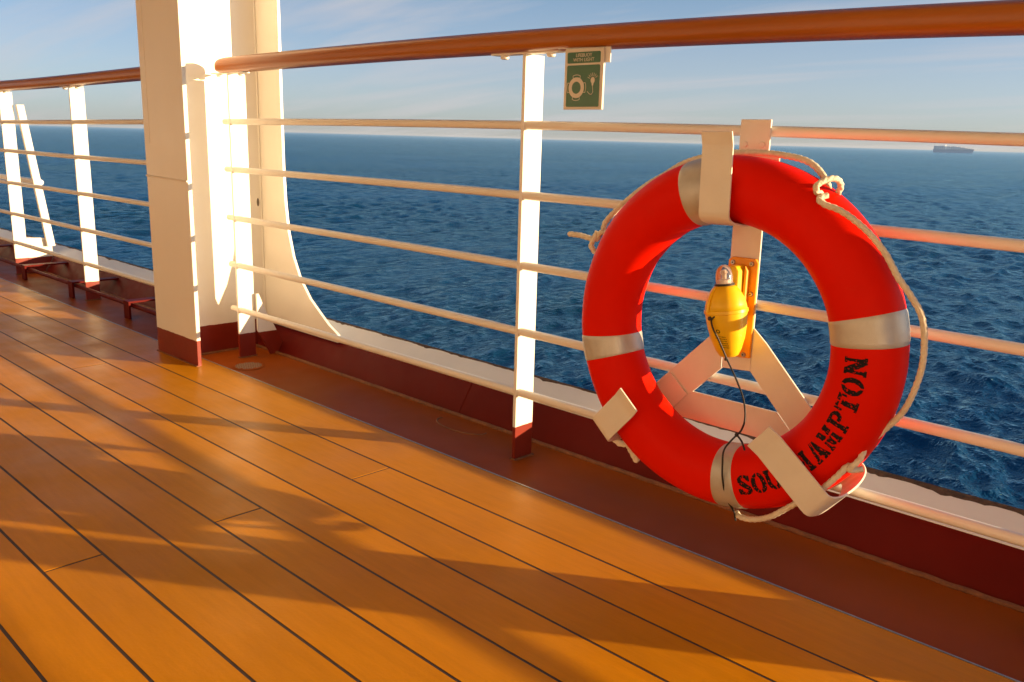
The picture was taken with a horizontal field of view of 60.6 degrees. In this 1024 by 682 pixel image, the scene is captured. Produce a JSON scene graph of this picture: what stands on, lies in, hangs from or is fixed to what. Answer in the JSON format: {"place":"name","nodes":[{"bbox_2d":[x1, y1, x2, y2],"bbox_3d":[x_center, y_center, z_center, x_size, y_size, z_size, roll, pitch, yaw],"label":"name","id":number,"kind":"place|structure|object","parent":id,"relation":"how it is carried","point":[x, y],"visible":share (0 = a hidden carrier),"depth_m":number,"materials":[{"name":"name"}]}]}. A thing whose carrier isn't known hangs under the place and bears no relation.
{"place":"outdoors","nodes":[
{"label":"outdoors","id":0,"kind":"place"},
{"bbox_2d":[0,278,1014,681],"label":"deck","id":1,"kind":"structure","parent":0,"point":[52,630],"depth_m":2.01,"materials":[{"name":"brown wood"}]},
{"bbox_2d":[135,0,339,366],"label":"deck pillar","id":2,"kind":"structure","parent":1,"relation":"on","point":[184,45],"depth_m":3.75,"materials":[{"name":"white metal"}]},
{"bbox_2d":[0,296,877,681],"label":"deck caulking","id":3,"kind":"object","parent":1,"relation":"in","point":[100,630],"depth_m":1.99,"materials":[{"name":"black rubber"}]},
{"bbox_2d":[0,124,1023,509],"bbox_3d":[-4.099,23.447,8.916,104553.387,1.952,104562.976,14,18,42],"label":"sea","id":4,"kind":"structure","parent":0,"point":[970,292],"depth_m":200.81,"materials":[{"name":"liquid"}]},
{"bbox_2d":[933,144,973,152],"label":"container ship","id":5,"kind":"object","parent":4,"relation":"on","point":[954,149],"visible":0.98,"depth_m":8399.46,"materials":[{"name":"white metal"}]},
{"bbox_2d":[0,261,1023,681],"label":"waterway","id":6,"kind":"object","parent":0,"point":[966,627],"visible":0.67,"depth_m":2.34,"materials":[{"name":"paint"}]},
{"bbox_2d":[0,67,153,300],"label":"railing","id":7,"kind":"object","parent":6,"relation":"on","point":[32,250],"visible":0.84,"depth_m":5.05,"materials":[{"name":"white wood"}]},
{"bbox_2d":[0,244,155,319],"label":"waterway pipe","id":8,"kind":"object","parent":6,"relation":"on","point":[128,304],"visible":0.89,"depth_m":5.11,"materials":[{"name":"brown metal"}]},
{"bbox_2d":[233,362,264,369],"bbox_3d":[-1.124,0.106,3.738,0.132,0.005,0.132,14,18,42],"label":"drain grate","id":9,"kind":"object","parent":6,"relation":"on","point":[248,366],"visible":1,"depth_m":3.73,"materials":[{"name":"metal"}]},
{"bbox_2d":[1,278,1020,681],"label":"deck edge strip","id":10,"kind":"object","parent":6,"relation":"on","point":[613,520],"depth_m":2.18,"materials":[{"name":"brown wood"}]},
{"bbox_2d":[0,228,1023,612],"bbox_3d":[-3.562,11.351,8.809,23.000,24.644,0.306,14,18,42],"label":"deck coaming","id":11,"kind":"object","parent":6,"relation":"attached to","point":[986,568],"visible":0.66,"depth_m":2.69,"materials":[{"name":"red paint"}]},
{"bbox_2d":[211,0,1023,546],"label":"railing","id":12,"kind":"object","parent":6,"relation":"on","point":[953,20],"visible":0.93,"depth_m":2.48,"materials":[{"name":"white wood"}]},
{"bbox_2d":[560,46,610,109],"bbox_3d":[0.205,-0.695,2.317,0.200,0.161,0.051,14,18,42],"label":"safety sign","id":13,"kind":"object","parent":12,"relation":"hanging from","point":[584,78],"visible":1,"depth_m":2.30,"materials":[{"name":"green plastic"}]},
{"bbox_2d":[592,119,865,516],"bbox_3d":[0.492,-0.086,2.001,0.682,0.822,0.232,14,18,42],"label":"lifebuoy bracket","id":14,"kind":"object","parent":12,"relation":"attached to","point":[679,383],"visible":0.74,"depth_m":2.05,"materials":[{"name":"paint"}]},
{"bbox_2d":[704,256,758,357],"bbox_3d":[0.505,-0.070,2.047,0.102,0.242,0.124,14,18,42],"label":"lifebuoy light","id":15,"kind":"object","parent":14,"relation":"hanging from","point":[730,304],"visible":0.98,"depth_m":2.02,"materials":[{"name":"yellow plastic"}]},
{"bbox_2d":[710,316,745,520],"bbox_3d":[0.494,0.182,1.991,0.064,0.458,0.158,-1,13,-10],"label":"tether cord","id":16,"kind":"object","parent":15,"relation":"attached to","point":[742,427],"visible":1,"depth_m":1.98,"materials":[{"name":"fabric"}]},
{"bbox_2d":[567,149,927,522],"bbox_3d":[0.470,-0.019,2.010,0.936,0.825,0.147,14,18,42],"label":"lifebuoy","id":17,"kind":"object","parent":14,"relation":"hanging from","point":[822,230],"visible":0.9,"depth_m":1.84,"materials":[{"name":"red plastic"}]},
{"bbox_2d":[0,0,1023,151],"label":"sky","id":18,"kind":"structure","parent":0,"point":[951,83],"materials":[{"name":"blue"}]}
]}

